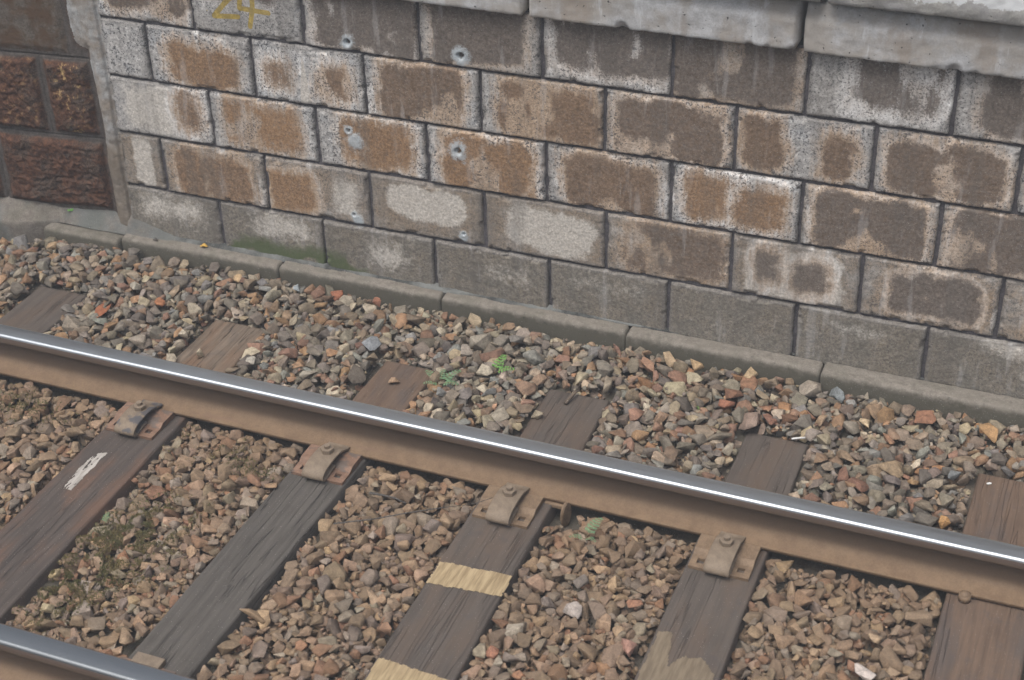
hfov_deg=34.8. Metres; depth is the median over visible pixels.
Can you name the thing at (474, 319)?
ballast stone
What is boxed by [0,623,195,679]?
rail
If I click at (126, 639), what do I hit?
ballast stone
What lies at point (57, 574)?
ballast stone
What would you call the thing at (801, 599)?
ballast stone
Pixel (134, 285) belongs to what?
ballast stone
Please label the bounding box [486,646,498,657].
ballast stone
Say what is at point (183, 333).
ballast stone
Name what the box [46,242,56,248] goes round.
ballast stone
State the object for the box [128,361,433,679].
sleeper
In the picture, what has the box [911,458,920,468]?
ballast stone
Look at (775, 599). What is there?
ballast stone
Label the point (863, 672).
ballast stone
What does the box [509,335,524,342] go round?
ballast stone
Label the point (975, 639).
sleeper
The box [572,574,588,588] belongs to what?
ballast stone
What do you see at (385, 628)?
ballast stone
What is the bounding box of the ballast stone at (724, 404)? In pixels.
[718,399,734,409]
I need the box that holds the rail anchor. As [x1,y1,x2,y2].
[544,500,571,526]
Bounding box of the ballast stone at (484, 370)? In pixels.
[476,364,492,375]
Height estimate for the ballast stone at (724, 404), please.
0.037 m
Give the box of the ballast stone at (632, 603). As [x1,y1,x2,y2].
[626,600,642,607]
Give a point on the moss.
(117, 535)
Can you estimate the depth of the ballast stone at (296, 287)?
6.85 m
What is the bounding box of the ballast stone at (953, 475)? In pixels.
[947,470,960,479]
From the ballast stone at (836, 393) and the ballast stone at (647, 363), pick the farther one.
the ballast stone at (647, 363)
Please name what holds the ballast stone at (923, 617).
on the ballast at (876, 472)
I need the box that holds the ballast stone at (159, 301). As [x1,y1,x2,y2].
[154,297,164,306]
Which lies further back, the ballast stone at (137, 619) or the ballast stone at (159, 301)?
the ballast stone at (159, 301)
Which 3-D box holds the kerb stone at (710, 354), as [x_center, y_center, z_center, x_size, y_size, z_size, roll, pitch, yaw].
[0.822,0.136,6.402,0.772,0.261,0.076,11,35,19]
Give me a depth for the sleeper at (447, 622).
5.36 m
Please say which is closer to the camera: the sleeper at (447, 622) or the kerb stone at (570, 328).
the sleeper at (447, 622)
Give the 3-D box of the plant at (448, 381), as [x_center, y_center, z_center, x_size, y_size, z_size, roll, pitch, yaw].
[-0.270,0.146,6.293,0.143,0.032,0.101,2,33,5]
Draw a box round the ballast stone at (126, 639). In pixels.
[119,627,132,645]
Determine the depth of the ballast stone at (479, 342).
6.48 m
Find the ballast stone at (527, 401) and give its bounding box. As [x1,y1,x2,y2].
[520,399,535,404]
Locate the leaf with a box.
[95,293,112,317]
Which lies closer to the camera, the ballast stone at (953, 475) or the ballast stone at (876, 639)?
the ballast stone at (876, 639)
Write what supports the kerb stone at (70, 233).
on the ground
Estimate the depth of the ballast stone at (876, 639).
5.09 m
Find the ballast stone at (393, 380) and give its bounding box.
[388,377,399,382]
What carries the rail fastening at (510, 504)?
on the sleeper at (447, 622)
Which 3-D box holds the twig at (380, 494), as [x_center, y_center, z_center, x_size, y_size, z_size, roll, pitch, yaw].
[-0.434,0.551,5.719,0.141,0.019,0.010,11,35,19]
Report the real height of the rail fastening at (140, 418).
0.087 m
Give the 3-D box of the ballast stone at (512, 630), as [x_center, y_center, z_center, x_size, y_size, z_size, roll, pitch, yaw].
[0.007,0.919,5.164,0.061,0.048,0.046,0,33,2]
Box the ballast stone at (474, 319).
[468,313,481,327]
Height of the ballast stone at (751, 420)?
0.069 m
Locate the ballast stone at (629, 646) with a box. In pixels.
[621,638,636,657]
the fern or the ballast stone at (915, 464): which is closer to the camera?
the ballast stone at (915, 464)
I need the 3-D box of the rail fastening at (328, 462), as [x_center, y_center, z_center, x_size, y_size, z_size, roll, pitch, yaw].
[-0.642,0.382,5.946,0.205,0.087,0.371,11,35,19]
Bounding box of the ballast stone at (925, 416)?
[914,410,935,423]
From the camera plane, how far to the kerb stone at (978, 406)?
6.07 m
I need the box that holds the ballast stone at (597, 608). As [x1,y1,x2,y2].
[588,600,605,619]
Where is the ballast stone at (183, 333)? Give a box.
[178,329,187,337]
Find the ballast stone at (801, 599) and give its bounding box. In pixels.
[794,590,813,607]
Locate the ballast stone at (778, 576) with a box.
[773,570,784,582]
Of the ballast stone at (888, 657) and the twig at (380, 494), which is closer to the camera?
the ballast stone at (888, 657)
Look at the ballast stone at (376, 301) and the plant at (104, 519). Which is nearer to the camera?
the plant at (104, 519)
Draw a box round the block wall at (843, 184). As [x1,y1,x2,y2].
[97,0,1023,398]
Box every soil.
[0,242,1023,679]
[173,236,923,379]
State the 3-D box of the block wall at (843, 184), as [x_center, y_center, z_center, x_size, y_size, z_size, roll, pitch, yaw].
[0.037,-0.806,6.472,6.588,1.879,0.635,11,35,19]
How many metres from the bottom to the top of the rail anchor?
0.099 m
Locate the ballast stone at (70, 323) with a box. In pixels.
[62,315,81,331]
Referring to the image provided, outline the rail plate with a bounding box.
[120,652,175,673]
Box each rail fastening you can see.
[105,399,175,440]
[291,442,362,485]
[472,482,544,528]
[688,531,760,581]
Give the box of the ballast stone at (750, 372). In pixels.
[744,367,757,377]
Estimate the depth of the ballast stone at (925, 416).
5.98 m
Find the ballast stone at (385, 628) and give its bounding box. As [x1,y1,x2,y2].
[379,622,391,635]
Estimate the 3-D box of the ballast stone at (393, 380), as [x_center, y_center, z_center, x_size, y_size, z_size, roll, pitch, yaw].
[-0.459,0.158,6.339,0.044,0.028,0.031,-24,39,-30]
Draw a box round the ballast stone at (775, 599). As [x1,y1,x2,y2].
[766,593,784,606]
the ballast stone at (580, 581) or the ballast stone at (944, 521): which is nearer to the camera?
the ballast stone at (580, 581)
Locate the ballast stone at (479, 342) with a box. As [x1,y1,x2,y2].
[469,333,492,350]
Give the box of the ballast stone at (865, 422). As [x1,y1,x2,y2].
[859,418,869,428]
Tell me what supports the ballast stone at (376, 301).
on the ballast at (876, 472)
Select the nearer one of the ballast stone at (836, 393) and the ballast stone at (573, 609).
the ballast stone at (573, 609)
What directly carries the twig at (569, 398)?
on the sleeper at (447, 622)
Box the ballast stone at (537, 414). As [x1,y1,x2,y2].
[531,410,542,418]
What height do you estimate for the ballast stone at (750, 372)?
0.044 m
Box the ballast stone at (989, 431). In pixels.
[979,423,998,443]
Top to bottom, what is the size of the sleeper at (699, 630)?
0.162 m
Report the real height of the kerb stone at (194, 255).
0.260 m
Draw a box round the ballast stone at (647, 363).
[641,357,653,371]
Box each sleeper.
[0,286,86,381]
[0,320,266,623]
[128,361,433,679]
[363,389,609,679]
[634,432,808,679]
[923,473,1023,679]
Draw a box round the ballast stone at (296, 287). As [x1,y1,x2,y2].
[293,284,299,291]
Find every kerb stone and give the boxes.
[44,222,123,250]
[122,234,283,283]
[279,261,445,315]
[442,292,629,351]
[626,326,822,390]
[820,362,1023,433]
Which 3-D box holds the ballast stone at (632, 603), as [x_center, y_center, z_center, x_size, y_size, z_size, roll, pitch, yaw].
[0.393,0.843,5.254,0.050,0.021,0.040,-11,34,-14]
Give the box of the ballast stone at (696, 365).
[690,359,703,371]
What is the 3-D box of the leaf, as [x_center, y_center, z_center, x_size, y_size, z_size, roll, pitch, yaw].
[-1.693,-0.144,6.798,0.056,0.016,0.173,5,34,11]
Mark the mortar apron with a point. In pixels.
(31, 220)
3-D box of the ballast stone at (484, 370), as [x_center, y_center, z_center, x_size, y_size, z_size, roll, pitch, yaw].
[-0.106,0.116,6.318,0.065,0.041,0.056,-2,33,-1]
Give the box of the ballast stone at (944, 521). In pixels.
[939,515,950,528]
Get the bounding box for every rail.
[0,324,1023,609]
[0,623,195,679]
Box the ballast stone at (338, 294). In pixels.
[330,290,342,300]
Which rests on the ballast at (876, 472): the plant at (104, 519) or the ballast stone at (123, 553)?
the ballast stone at (123, 553)
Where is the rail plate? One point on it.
(149, 660)
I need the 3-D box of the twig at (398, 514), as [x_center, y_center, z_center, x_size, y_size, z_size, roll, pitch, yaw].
[-0.339,0.593,5.626,0.555,0.034,0.019,-6,33,-7]
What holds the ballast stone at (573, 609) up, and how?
on the ballast at (876, 472)
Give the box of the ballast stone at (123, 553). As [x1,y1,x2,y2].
[117,550,128,558]
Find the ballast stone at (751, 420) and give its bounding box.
[738,412,759,430]
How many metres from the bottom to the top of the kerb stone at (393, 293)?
0.262 m
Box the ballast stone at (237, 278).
[233,274,242,282]
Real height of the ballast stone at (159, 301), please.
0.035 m
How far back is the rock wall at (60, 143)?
7.03 m
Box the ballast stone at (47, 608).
[40,603,54,612]
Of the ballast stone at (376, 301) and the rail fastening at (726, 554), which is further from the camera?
the ballast stone at (376, 301)
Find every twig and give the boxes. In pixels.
[333,497,492,523]
[369,492,405,503]
[564,382,581,404]
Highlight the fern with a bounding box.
[492,354,513,373]
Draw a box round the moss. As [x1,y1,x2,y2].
[0,380,283,636]
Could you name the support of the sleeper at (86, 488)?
in the ballast at (876, 472)
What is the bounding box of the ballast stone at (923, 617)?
[905,609,931,626]
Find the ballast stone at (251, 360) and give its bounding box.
[245,356,255,364]
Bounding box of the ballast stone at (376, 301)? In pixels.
[372,297,380,306]
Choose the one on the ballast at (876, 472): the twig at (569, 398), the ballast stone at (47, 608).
the ballast stone at (47, 608)
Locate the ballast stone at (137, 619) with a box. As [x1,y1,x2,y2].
[133,615,145,626]
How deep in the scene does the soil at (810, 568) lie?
5.73 m
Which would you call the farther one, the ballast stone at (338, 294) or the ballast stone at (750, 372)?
the ballast stone at (338, 294)
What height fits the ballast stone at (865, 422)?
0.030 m
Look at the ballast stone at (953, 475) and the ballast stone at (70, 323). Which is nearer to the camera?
the ballast stone at (953, 475)
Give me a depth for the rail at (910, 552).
5.71 m
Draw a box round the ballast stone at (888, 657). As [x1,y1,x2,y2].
[879,645,903,671]
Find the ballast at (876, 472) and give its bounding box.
[0,234,1023,679]
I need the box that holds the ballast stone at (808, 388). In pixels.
[799,380,821,396]
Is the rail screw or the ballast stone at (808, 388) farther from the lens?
the ballast stone at (808, 388)
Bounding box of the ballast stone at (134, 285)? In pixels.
[130,281,140,289]
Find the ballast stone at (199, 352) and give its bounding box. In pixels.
[196,348,203,358]
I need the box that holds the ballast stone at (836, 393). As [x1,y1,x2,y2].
[829,387,844,402]
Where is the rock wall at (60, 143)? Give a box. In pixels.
[0,0,131,225]
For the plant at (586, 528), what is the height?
0.032 m
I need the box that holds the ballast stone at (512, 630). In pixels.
[505,623,523,637]
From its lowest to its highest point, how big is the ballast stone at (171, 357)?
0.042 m
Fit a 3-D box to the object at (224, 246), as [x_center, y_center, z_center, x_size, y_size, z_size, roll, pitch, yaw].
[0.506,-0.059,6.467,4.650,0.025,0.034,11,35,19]
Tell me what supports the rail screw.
attached to the rail at (910, 552)
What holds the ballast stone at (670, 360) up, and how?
on the ballast at (876, 472)
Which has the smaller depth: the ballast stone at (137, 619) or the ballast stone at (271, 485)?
the ballast stone at (137, 619)
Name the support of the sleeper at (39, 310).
in the ballast at (876, 472)
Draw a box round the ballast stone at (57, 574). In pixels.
[48,568,60,577]
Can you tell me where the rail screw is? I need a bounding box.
[958,590,971,603]
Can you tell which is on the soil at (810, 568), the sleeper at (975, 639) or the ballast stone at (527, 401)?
the ballast stone at (527, 401)
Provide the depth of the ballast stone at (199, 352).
6.52 m
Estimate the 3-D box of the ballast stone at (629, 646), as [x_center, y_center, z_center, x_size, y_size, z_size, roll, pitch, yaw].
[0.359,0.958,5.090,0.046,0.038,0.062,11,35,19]
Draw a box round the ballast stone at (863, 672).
[855,663,875,679]
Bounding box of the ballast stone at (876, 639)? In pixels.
[868,633,882,643]
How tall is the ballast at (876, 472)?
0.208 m
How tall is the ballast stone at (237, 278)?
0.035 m
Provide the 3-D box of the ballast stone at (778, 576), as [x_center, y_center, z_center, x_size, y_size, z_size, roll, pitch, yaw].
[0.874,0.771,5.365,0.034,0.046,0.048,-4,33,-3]
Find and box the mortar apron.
[0,197,212,247]
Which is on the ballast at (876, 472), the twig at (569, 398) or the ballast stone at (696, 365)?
the ballast stone at (696, 365)
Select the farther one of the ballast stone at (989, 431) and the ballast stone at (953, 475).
the ballast stone at (989, 431)
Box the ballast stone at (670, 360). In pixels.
[663,351,675,367]
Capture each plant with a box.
[102,512,109,524]
[424,369,460,384]
[569,518,603,541]
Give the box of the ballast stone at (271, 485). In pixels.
[264,483,276,487]
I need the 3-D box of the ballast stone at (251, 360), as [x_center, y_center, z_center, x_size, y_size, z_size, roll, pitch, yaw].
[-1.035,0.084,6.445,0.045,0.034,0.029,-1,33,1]
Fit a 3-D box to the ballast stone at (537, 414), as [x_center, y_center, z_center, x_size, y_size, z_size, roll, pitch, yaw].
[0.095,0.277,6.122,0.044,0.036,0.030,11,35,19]
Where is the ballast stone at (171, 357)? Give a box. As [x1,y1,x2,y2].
[166,353,176,361]
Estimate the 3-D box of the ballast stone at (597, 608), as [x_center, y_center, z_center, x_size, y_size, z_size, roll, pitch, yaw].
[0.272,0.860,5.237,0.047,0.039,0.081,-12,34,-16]
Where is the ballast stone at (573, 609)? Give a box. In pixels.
[563,601,581,618]

